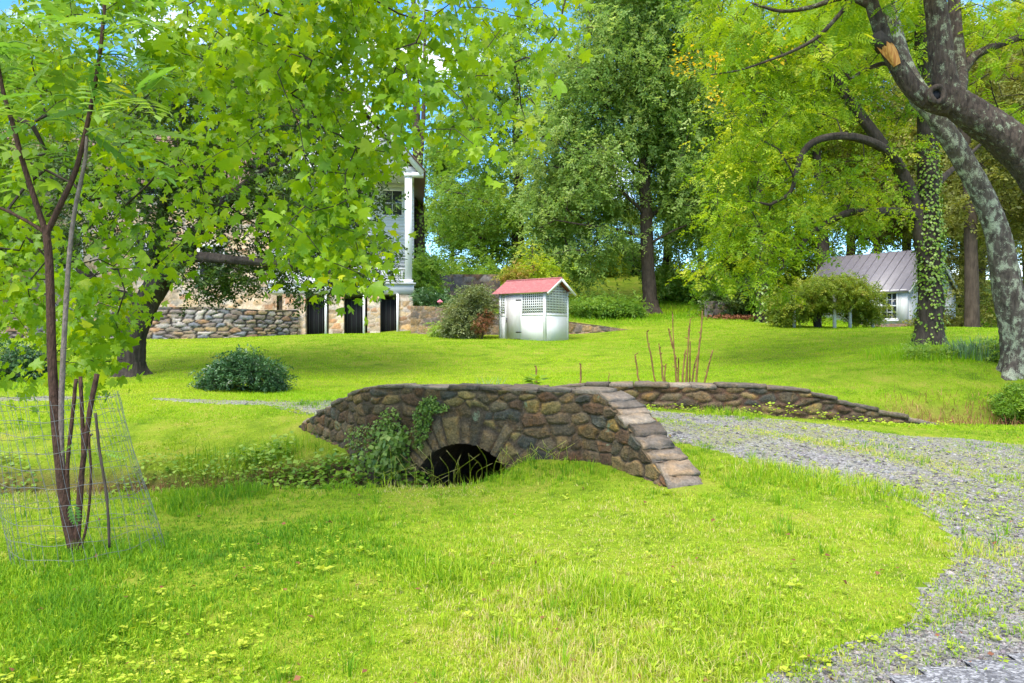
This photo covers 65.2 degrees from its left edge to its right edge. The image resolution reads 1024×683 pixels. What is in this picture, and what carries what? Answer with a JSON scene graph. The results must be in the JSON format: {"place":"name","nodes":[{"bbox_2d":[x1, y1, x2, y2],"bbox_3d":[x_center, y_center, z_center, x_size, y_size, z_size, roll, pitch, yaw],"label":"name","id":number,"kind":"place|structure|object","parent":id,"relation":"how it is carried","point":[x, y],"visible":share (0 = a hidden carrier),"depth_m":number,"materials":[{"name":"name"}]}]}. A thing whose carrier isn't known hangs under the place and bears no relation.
{"place":"outdoors","nodes":[
{"label":"outdoors","id":0,"kind":"place"},
{"bbox_2d":[354,440,574,487],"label":"seed grass","id":1,"kind":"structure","parent":0,"point":[472,467],"depth_m":8.42,"materials":[{"name":"green plant"}]},
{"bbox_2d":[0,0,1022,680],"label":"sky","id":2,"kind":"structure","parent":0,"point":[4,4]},
{"bbox_2d":[0,270,1023,682],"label":"ground","id":3,"kind":"structure","parent":0,"point":[146,432],"depth_m":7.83,"materials":[{"name":"green plant"}]},
{"bbox_2d":[0,337,75,381],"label":"garden shrub","id":4,"kind":"object","parent":3,"relation":"on","point":[12,357],"visible":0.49,"depth_m":19.62,"materials":[{"name":"green plant"}]},
{"bbox_2d":[0,60,78,284],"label":"woodland tree","id":5,"kind":"object","parent":3,"relation":"on","point":[2,196],"visible":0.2,"depth_m":33.91,"materials":[{"name":"green plant"}]},
{"bbox_2d":[0,8,107,129],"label":"woodland tree","id":6,"kind":"object","parent":3,"relation":"on","point":[56,49],"visible":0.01,"depth_m":45.40,"materials":[{"name":"green plant"}]},
{"bbox_2d":[0,390,164,567],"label":"wire cage","id":7,"kind":"object","parent":3,"relation":"on","point":[46,454],"visible":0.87,"depth_m":5.96,"materials":[{"name":"grey metal"}]},
{"bbox_2d":[0,0,203,556],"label":"sapling","id":8,"kind":"object","parent":3,"relation":"on","point":[150,79],"visible":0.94,"depth_m":5.98,"materials":[{"name":"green plant"}]},
{"bbox_2d":[94,413,110,547],"bbox_3d":[-2.947,0.992,5.745,0.201,0.952,0.031,0,0,33],"label":"stake","id":9,"kind":"object","parent":3,"relation":"on","point":[103,478],"visible":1,"depth_m":5.71,"materials":[{"name":"brown wood"}]},
{"bbox_2d":[40,45,184,131],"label":"woodland tree","id":10,"kind":"object","parent":3,"relation":"on","point":[165,124],"visible":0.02,"depth_m":46.06,"materials":[{"name":"green plant"}]},
{"bbox_2d":[0,307,298,338],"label":"dry stone wall","id":11,"kind":"structure","parent":3,"relation":"on","point":[197,322],"depth_m":32.43,"materials":[{"name":"grey stone"}]},
{"bbox_2d":[70,460,301,494],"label":"dead stems","id":12,"kind":"object","parent":3,"relation":"on","point":[133,485],"visible":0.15,"depth_m":10.80,"materials":[{"name":"green plant"}]},
{"bbox_2d":[0,26,409,376],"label":"old tree","id":13,"kind":"object","parent":3,"relation":"on","point":[225,278],"visible":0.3,"depth_m":20.33,"materials":[{"name":"green plant"}]},
{"bbox_2d":[0,77,425,334],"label":"house","id":14,"kind":"structure","parent":3,"relation":"on","point":[388,313],"depth_m":36.36,"materials":[{"name":"beige stone"}]},
{"bbox_2d":[53,153,82,194],"bbox_3d":[-20.215,-7.640,36.488,1.400,1.922,0.180,0,0,-7],"label":"window","id":15,"kind":"structure","parent":14,"relation":"in","point":[61,153],"depth_m":36.47,"materials":[{"name":"white paint"}]},
{"bbox_2d":[55,227,82,271],"bbox_3d":[-20.215,-4.216,36.488,1.400,2.042,0.180,0,0,-7],"label":"window","id":16,"kind":"structure","parent":14,"relation":"in","point":[64,265],"depth_m":36.50,"materials":[{"name":"white paint"}]},
{"bbox_2d":[129,230,148,270],"bbox_3d":[-16.876,-4.216,36.898,1.400,2.042,0.180,0,0,-7],"label":"window","id":17,"kind":"structure","parent":14,"relation":"in","point":[148,230],"depth_m":36.88,"materials":[{"name":"white paint"}]},
{"bbox_2d":[198,244,224,279],"bbox_3d":[-14.015,-3.676,37.249,1.400,1.682,0.180,0,0,-7],"label":"window","id":18,"kind":"structure","parent":14,"relation":"in","point":[213,249],"depth_m":37.24,"materials":[{"name":"white paint"}]},
{"bbox_2d":[307,299,324,333],"bbox_3d":[-8.804,-0.959,35.979,0.840,1.918,0.090,0,0,-7],"label":"cellar door","id":19,"kind":"structure","parent":14,"relation":"in","point":[315,320],"depth_m":35.96,"materials":[{"name":"black wood"}]},
{"bbox_2d":[345,299,362,333],"bbox_3d":[-7.152,-0.959,36.182,0.840,1.918,0.090,0,0,-7],"label":"cellar door","id":20,"kind":"structure","parent":14,"relation":"in","point":[353,323],"depth_m":36.17,"materials":[{"name":"black wood"}]},
{"bbox_2d":[381,299,395,331],"bbox_3d":[-5.633,-0.959,36.369,0.840,1.918,0.090,0,0,-7],"label":"cellar door","id":21,"kind":"structure","parent":14,"relation":"in","point":[388,306],"depth_m":36.35,"materials":[{"name":"black wood"}]},
{"bbox_2d":[381,189,403,216],"bbox_3d":[-5.745,-6.657,38.433,1.080,1.330,0.035,0,0,-7],"label":"window","id":22,"kind":"structure","parent":14,"relation":"in","point":[396,192],"depth_m":38.44,"materials":[{"name":"glass"}]},
{"bbox_2d":[0,431,432,495],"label":"ground cover plants","id":23,"kind":"object","parent":3,"relation":"on","point":[357,477],"visible":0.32,"depth_m":10.61,"materials":[{"name":"green plant"}]},
{"bbox_2d":[179,10,284,135],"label":"woodland tree","id":24,"kind":"object","parent":3,"relation":"on","point":[225,68],"visible":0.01,"depth_m":52.58,"materials":[{"name":"green plant"}]},
{"bbox_2d":[187,343,300,393],"bbox_3d":[-5.802,0.712,17.287,2.394,1.365,1.879,0,0,0],"label":"peony bush","id":25,"kind":"object","parent":3,"relation":"on","point":[235,369],"visible":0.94,"depth_m":16.96,"materials":[{"name":"green plant"}]},
{"bbox_2d":[170,427,364,489],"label":"bank grass","id":26,"kind":"structure","parent":3,"relation":"on","point":[296,442],"depth_m":10.96,"materials":[{"name":"green plant"}]},
{"bbox_2d":[0,0,595,422],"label":"sycamore tree","id":27,"kind":"object","parent":3,"relation":"on","point":[362,28],"visible":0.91,"depth_m":6.94,"materials":[{"name":"green plant"}]},
{"bbox_2d":[391,243,458,307],"bbox_3d":[-4.057,-2.737,37.952,2.999,4.091,3.088,0,0,-38],"label":"evergreen shrub","id":28,"kind":"object","parent":3,"relation":"on","point":[425,267],"visible":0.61,"depth_m":37.61,"materials":[{"name":"green plant"}]},
{"bbox_2d":[405,0,447,278],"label":"bare pine","id":29,"kind":"object","parent":3,"relation":"on","point":[419,226],"visible":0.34,"depth_m":44.80,"materials":[{"name":"brown plant"}]},
{"bbox_2d":[409,283,459,307],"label":"flowering shrub","id":30,"kind":"object","parent":3,"relation":"on","point":[424,297],"visible":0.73,"depth_m":35.32,"materials":[{"name":"green plant"}]},
{"bbox_2d":[424,321,448,337],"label":"shrub","id":31,"kind":"object","parent":3,"relation":"on","point":[433,333],"visible":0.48,"depth_m":31.79,"materials":[{"name":"green plant"}]},
{"bbox_2d":[425,253,503,285],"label":"brush","id":32,"kind":"object","parent":3,"relation":"on","point":[465,271],"visible":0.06,"depth_m":45.27,"materials":[{"name":"green plant"}]},
{"bbox_2d":[423,134,508,258],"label":"woodland tree","id":33,"kind":"object","parent":3,"relation":"on","point":[432,168],"visible":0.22,"depth_m":58.87,"materials":[{"name":"green plant"}]},
{"bbox_2d":[434,278,501,338],"bbox_3d":[-1.800,-1.131,31.302,2.564,2.642,2.558,0,0,-31],"label":"grey shrub","id":34,"kind":"object","parent":3,"relation":"on","point":[472,303],"visible":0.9,"depth_m":30.86,"materials":[{"name":"brown plant"}]},
{"bbox_2d":[437,274,499,306],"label":"terrace wall","id":35,"kind":"structure","parent":3,"relation":"on","point":[459,280],"depth_m":40.47,"materials":[{"name":"grey stone"}]},
{"bbox_2d":[469,309,496,338],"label":"dead shrub","id":36,"kind":"object","parent":3,"relation":"on","point":[482,328],"visible":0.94,"depth_m":30.65,"materials":[{"name":"brown plant"}]},
{"bbox_2d":[466,175,513,255],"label":"woodland tree","id":37,"kind":"object","parent":3,"relation":"on","point":[503,191],"visible":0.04,"depth_m":71.52,"materials":[{"name":"green plant"}]},
{"bbox_2d":[474,375,506,384],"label":"sedge tuft","id":38,"kind":"object","parent":3,"relation":"on","point":[488,382],"visible":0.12,"depth_m":14.80,"materials":[{"name":"green plant"}]},
{"bbox_2d":[424,1,575,282],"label":"maple tree","id":39,"kind":"object","parent":3,"relation":"on","point":[472,236],"visible":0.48,"depth_m":50.73,"materials":[{"name":"green plant"}]},
{"bbox_2d":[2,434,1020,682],"bbox_3d":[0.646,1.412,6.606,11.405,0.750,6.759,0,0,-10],"label":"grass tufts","id":40,"kind":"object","parent":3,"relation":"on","point":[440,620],"visible":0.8,"depth_m":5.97,"materials":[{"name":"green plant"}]},
{"bbox_2d":[0,295,1023,430],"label":"lawn grass","id":41,"kind":"structure","parent":3,"relation":"on","point":[680,314],"depth_m":21.70,"materials":[{"name":"green plant"}]},
{"bbox_2d":[0,408,1023,682],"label":"broadleaf weeds","id":42,"kind":"object","parent":3,"relation":"on","point":[182,652],"visible":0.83,"depth_m":4.49,"materials":[{"name":"green plant"}]},
{"bbox_2d":[492,258,535,284],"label":"shrub","id":43,"kind":"object","parent":3,"relation":"on","point":[514,274],"visible":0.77,"depth_m":36.81,"materials":[{"name":"yellow plant"}]},
{"bbox_2d":[9,424,1023,682],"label":"fallen leaves","id":44,"kind":"object","parent":3,"relation":"on","point":[539,616],"visible":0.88,"depth_m":4.87,"materials":[{"name":"brown plant"}]},
{"bbox_2d":[410,306,627,334],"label":"retaining wall","id":45,"kind":"structure","parent":3,"relation":"on","point":[420,316],"depth_m":33.90,"materials":[{"name":"beige stone"}]},
{"bbox_2d":[492,277,575,340],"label":"shed","id":46,"kind":"structure","parent":3,"relation":"on","point":[537,309],"depth_m":30.71,"materials":[{"name":"white paint"}]},
{"bbox_2d":[506,294,520,338],"bbox_3d":[0.069,-0.955,30.902,0.736,1.710,0.060,0,0,38],"label":"door","id":47,"kind":"structure","parent":46,"relation":"in","point":[512,301],"depth_m":30.91,"materials":[{"name":"white paint"}]},
{"bbox_2d":[521,373,547,384],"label":"palmate seedling","id":48,"kind":"object","parent":3,"relation":"on","point":[528,378],"visible":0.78,"depth_m":14.57,"materials":[{"name":"green plant"}]},
{"bbox_2d":[501,238,577,296],"bbox_3d":[1.283,-2.873,37.607,3.698,4.026,3.572,0,0,0],"label":"bush","id":49,"kind":"object","parent":3,"relation":"on","point":[544,271],"visible":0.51,"depth_m":37.79,"materials":[{"name":"green plant"}]},
{"bbox_2d":[555,195,595,251],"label":"woodland tree","id":50,"kind":"object","parent":3,"relation":"on","point":[571,226],"visible":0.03,"depth_m":62.88,"materials":[{"name":"green plant"}]},
{"bbox_2d":[579,363,581,382],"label":"dead stalk","id":51,"kind":"object","parent":3,"relation":"on","point":[580,373],"visible":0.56,"depth_m":15.19,"materials":[{"name":"plant"}]},
{"bbox_2d":[539,241,638,277],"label":"brush","id":52,"kind":"object","parent":3,"relation":"on","point":[616,269],"visible":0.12,"depth_m":55.16,"materials":[{"name":"green plant"}]},
{"bbox_2d":[569,289,654,318],"bbox_3d":[4.576,-1.638,40.015,4.783,2.021,4.175,0,0,0],"label":"brush","id":53,"kind":"object","parent":3,"relation":"on","point":[602,306],"visible":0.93,"depth_m":39.22,"materials":[{"name":"green plant"}]},
{"bbox_2d":[299,381,938,488],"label":"stone bridge","id":54,"kind":"structure","parent":3,"relation":"on","point":[616,425],"depth_m":9.48,"materials":[{"name":"stone"}]},
{"bbox_2d":[345,430,410,479],"bbox_3d":[-1.635,1.371,9.674,0.863,0.631,0.474,0,0,18],"label":"wall shrub","id":55,"kind":"object","parent":54,"relation":"attached to","point":[386,462],"visible":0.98,"depth_m":9.56,"materials":[{"name":"green plant"}]},
{"bbox_2d":[344,407,411,464],"bbox_3d":[-1.747,1.165,9.936,1.191,0.727,0.296,0,0,37],"label":"wall creeper","id":56,"kind":"object","parent":54,"relation":"attached to","point":[388,428],"depth_m":9.78,"materials":[{"name":"green plant"}]},
{"bbox_2d":[410,395,449,450],"bbox_3d":[-0.987,0.979,9.579,0.526,0.681,0.133,0,0,25],"label":"wall creeper","id":57,"kind":"object","parent":54,"relation":"attached to","point":[433,406],"depth_m":9.60,"materials":[{"name":"green plant"}]},
{"bbox_2d":[594,235,662,275],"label":"brush","id":58,"kind":"object","parent":3,"relation":"on","point":[639,268],"visible":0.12,"depth_m":56.97,"materials":[{"name":"green plant"}]},
{"bbox_2d":[600,199,656,246],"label":"woodland tree","id":59,"kind":"object","parent":3,"relation":"on","point":[635,229],"visible":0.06,"depth_m":73.90,"materials":[{"name":"green plant"}]},
{"bbox_2d":[496,0,766,313],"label":"shade tree","id":60,"kind":"object","parent":3,"relation":"on","point":[644,97],"visible":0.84,"depth_m":40.38,"materials":[{"name":"green plant"}]},
{"bbox_2d":[634,308,712,382],"bbox_3d":[3.172,0.284,15.595,1.509,1.836,0.546,0,0,0],"label":"cut back shrub","id":61,"kind":"object","parent":3,"relation":"on","point":[676,368],"visible":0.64,"depth_m":15.46,"materials":[{"name":"plant"}]},
{"bbox_2d":[634,135,718,299],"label":"tree","id":62,"kind":"object","parent":3,"relation":"on","point":[666,259],"depth_m":46.75,"materials":[{"name":"green plant"}]},
{"bbox_2d":[638,257,718,303],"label":"brush","id":63,"kind":"object","parent":3,"relation":"on","point":[676,290],"visible":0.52,"depth_m":44.99,"materials":[{"name":"green plant"}]},
{"bbox_2d":[653,136,723,263],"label":"woodland tree","id":64,"kind":"object","parent":3,"relation":"on","point":[684,240],"visible":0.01,"depth_m":62.49,"materials":[{"name":"green plant"}]},
{"bbox_2d":[704,301,730,316],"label":"stone wall","id":65,"kind":"structure","parent":3,"relation":"on","point":[716,311],"depth_m":37.74,"materials":[{"name":"grey stone"}]},
{"bbox_2d":[688,313,755,320],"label":"leaf litter","id":66,"kind":"object","parent":3,"relation":"on","point":[741,316],"visible":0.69,"depth_m":36.83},
{"bbox_2d":[650,4,812,221],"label":"woodland tree","id":67,"kind":"object","parent":3,"relation":"on","point":[749,122],"visible":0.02,"depth_m":53.35,"materials":[{"name":"green plant"}]},
{"bbox_2d":[687,267,776,317],"bbox_3d":[10.589,-2.036,38.599,4.644,2.974,3.965,0,0,0],"label":"brush","id":68,"kind":"object","parent":3,"relation":"on","point":[738,306],"visible":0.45,"depth_m":37.78,"materials":[{"name":"green plant"}]},
{"bbox_2d":[703,239,773,287],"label":"brush","id":69,"kind":"object","parent":3,"relation":"on","point":[730,266],"visible":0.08,"depth_m":49.23,"materials":[{"name":"green plant"}]},
{"bbox_2d":[696,46,827,322],"bbox_3d":[11.111,-7.019,35.443,5.274,12.962,4.919,0,0,-32],"label":"tree","id":70,"kind":"object","parent":3,"relation":"on","point":[759,183],"visible":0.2,"depth_m":35.21,"materials":[{"name":"green plant"}]},
{"bbox_2d":[693,78,851,281],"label":"woodland tree","id":71,"kind":"object","parent":3,"relation":"on","point":[786,200],"visible":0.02,"depth_m":46.01,"materials":[{"name":"green plant"}]},
{"bbox_2d":[645,402,951,426],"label":"wall foot weeds","id":72,"kind":"object","parent":3,"relation":"on","point":[843,421],"depth_m":12.98,"materials":[{"name":"green plant"}]},
{"bbox_2d":[755,228,853,296],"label":"brush","id":73,"kind":"object","parent":3,"relation":"on","point":[808,270],"visible":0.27,"depth_m":46.43,"materials":[{"name":"green plant"}]},
{"bbox_2d":[749,48,880,278],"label":"woodland tree","id":74,"kind":"object","parent":3,"relation":"on","point":[834,237],"depth_m":58.90,"materials":[{"name":"green plant"}]},
{"bbox_2d":[743,0,896,270],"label":"tree","id":75,"kind":"object","parent":3,"relation":"on","point":[816,155],"visible":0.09,"depth_m":44.23,"materials":[{"name":"green plant"}]},
{"bbox_2d":[736,0,913,255],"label":"woodland tree","id":76,"kind":"object","parent":3,"relation":"on","point":[866,150],"visible":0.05,"depth_m":53.82,"materials":[{"name":"green plant"}]},
{"bbox_2d":[757,269,897,327],"bbox_3d":[12.191,-1.575,31.031,5.083,2.548,4.321,0,0,0],"label":"vine arbor","id":77,"kind":"object","parent":3,"relation":"on","point":[849,297],"visible":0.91,"depth_m":30.14,"materials":[{"name":"green plant"}]},
{"bbox_2d":[661,0,998,345],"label":"ivy clad tree","id":78,"kind":"object","parent":3,"relation":"on","point":[921,212],"visible":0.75,"depth_m":21.20,"materials":[{"name":"green plant"}]},
{"bbox_2d":[679,0,1023,193],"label":"limbed tree","id":79,"kind":"object","parent":3,"relation":"on","point":[995,132],"visible":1,"depth_m":13.96,"materials":[{"name":"green plant"}]},
{"bbox_2d":[812,250,960,326],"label":"cottage","id":80,"kind":"structure","parent":3,"relation":"on","point":[892,273],"depth_m":39.99,"materials":[{"name":"white paint"}]},
{"bbox_2d":[880,293,898,321],"bbox_3d":[18.221,-1.685,38.662,0.165,1.430,0.980,0,0,-40],"label":"window","id":81,"kind":"structure","parent":80,"relation":"in","point":[893,300],"depth_m":38.60,"materials":[{"name":"white paint"}]},
{"bbox_2d":[820,83,954,252],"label":"woodland tree","id":82,"kind":"object","parent":3,"relation":"on","point":[892,234],"visible":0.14,"depth_m":46.81,"materials":[{"name":"green plant"}]},
{"bbox_2d":[767,0,1023,379],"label":"leaning tree","id":83,"kind":"object","parent":3,"relation":"on","point":[1007,286],"visible":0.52,"depth_m":16.84,"materials":[{"name":"grey plant"}]},
{"bbox_2d":[824,79,979,252],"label":"woodland tree","id":84,"kind":"object","parent":3,"relation":"on","point":[892,249],"depth_m":58.13,"materials":[{"name":"green plant"}]},
{"bbox_2d":[889,334,963,360],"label":"wild shrub","id":85,"kind":"object","parent":3,"relation":"on","point":[920,349],"visible":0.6,"depth_m":18.67,"materials":[{"name":"green plant"}]},
{"bbox_2d":[863,339,997,363],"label":"tall weeds","id":86,"kind":"object","parent":3,"relation":"on","point":[900,353],"visible":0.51,"depth_m":18.75,"materials":[{"name":"green plant"}]},
{"bbox_2d":[891,309,981,326],"bbox_3d":[19.478,-0.654,36.439,3.642,2.055,3.456,0,0,0],"label":"brush","id":87,"kind":"object","parent":3,"relation":"on","point":[944,317],"visible":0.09,"depth_m":35.94,"materials":[{"name":"green plant"}]},
{"bbox_2d":[857,48,1020,309],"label":"woodland tree","id":88,"kind":"object","parent":3,"relation":"on","point":[902,141],"visible":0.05,"depth_m":42.88,"materials":[{"name":"green plant"}]},
{"bbox_2d":[908,123,987,281],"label":"woodland tree","id":89,"kind":"object","parent":3,"relation":"on","point":[978,255],"depth_m":61.77,"materials":[{"name":"green plant"}]},
{"bbox_2d":[876,17,1023,244],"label":"woodland tree","id":90,"kind":"object","parent":3,"relation":"on","point":[914,175],"visible":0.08,"depth_m":39.19,"materials":[{"name":"green plant"}]},
{"bbox_2d":[880,380,1023,427],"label":"dry brush","id":91,"kind":"object","parent":3,"relation":"on","point":[953,422],"visible":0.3,"depth_m":15.18,"materials":[{"name":"plant"}]},
{"bbox_2d":[906,2,1023,326],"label":"tree","id":92,"kind":"object","parent":3,"relation":"on","point":[967,215],"visible":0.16,"depth_m":32.78,"materials":[{"name":"green plant"}]},
{"bbox_2d":[939,169,991,303],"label":"brush","id":93,"kind":"object","parent":3,"relation":"on","point":[951,257],"visible":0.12,"depth_m":41.55,"materials":[{"name":"green plant"}]},
{"bbox_2d":[940,333,998,361],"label":"iris clump","id":94,"kind":"object","parent":3,"relation":"on","point":[964,347],"visible":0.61,"depth_m":18.27,"materials":[{"name":"green plant"}]},
{"bbox_2d":[943,194,1023,327],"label":"brush","id":95,"kind":"object","parent":3,"relation":"on","point":[1017,233],"visible":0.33,"depth_m":33.92,"materials":[{"name":"green plant"}]},
{"bbox_2d":[945,25,1023,237],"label":"woodland tree","id":96,"kind":"object","parent":3,"relation":"on","point":[1012,190],"visible":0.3,"depth_m":33.12,"materials":[{"name":"green plant"}]},
{"bbox_2d":[949,0,1023,282],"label":"woodland tree","id":97,"kind":"object","parent":3,"relation":"on","point":[1009,12],"visible":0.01,"depth_m":50.02,"materials":[{"name":"green plant"}]},
{"bbox_2d":[974,334,999,361],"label":"wild shrub","id":98,"kind":"object","parent":3,"relation":"on","point":[991,345],"visible":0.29,"depth_m":17.99,"materials":[{"name":"green plant"}]},
{"bbox_2d":[984,375,1023,424],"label":"edge bush","id":99,"kind":"object","parent":3,"relation":"on","point":[1010,405],"visible":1,"depth_m":14.88,"materials":[{"name":"green plant"}]},
{"bbox_2d":[0,396,1023,682],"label":"gravel driveway","id":100,"kind":"structure","parent":0,"point":[732,438],"depth_m":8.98,"materials":[{"name":"grey gravel"}]},
{"bbox_2d":[888,653,1023,682],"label":"road","id":101,"kind":"structure","parent":0,"point":[995,672],"depth_m":3.76,"materials":[{"name":"grey gravel"}]}
]}

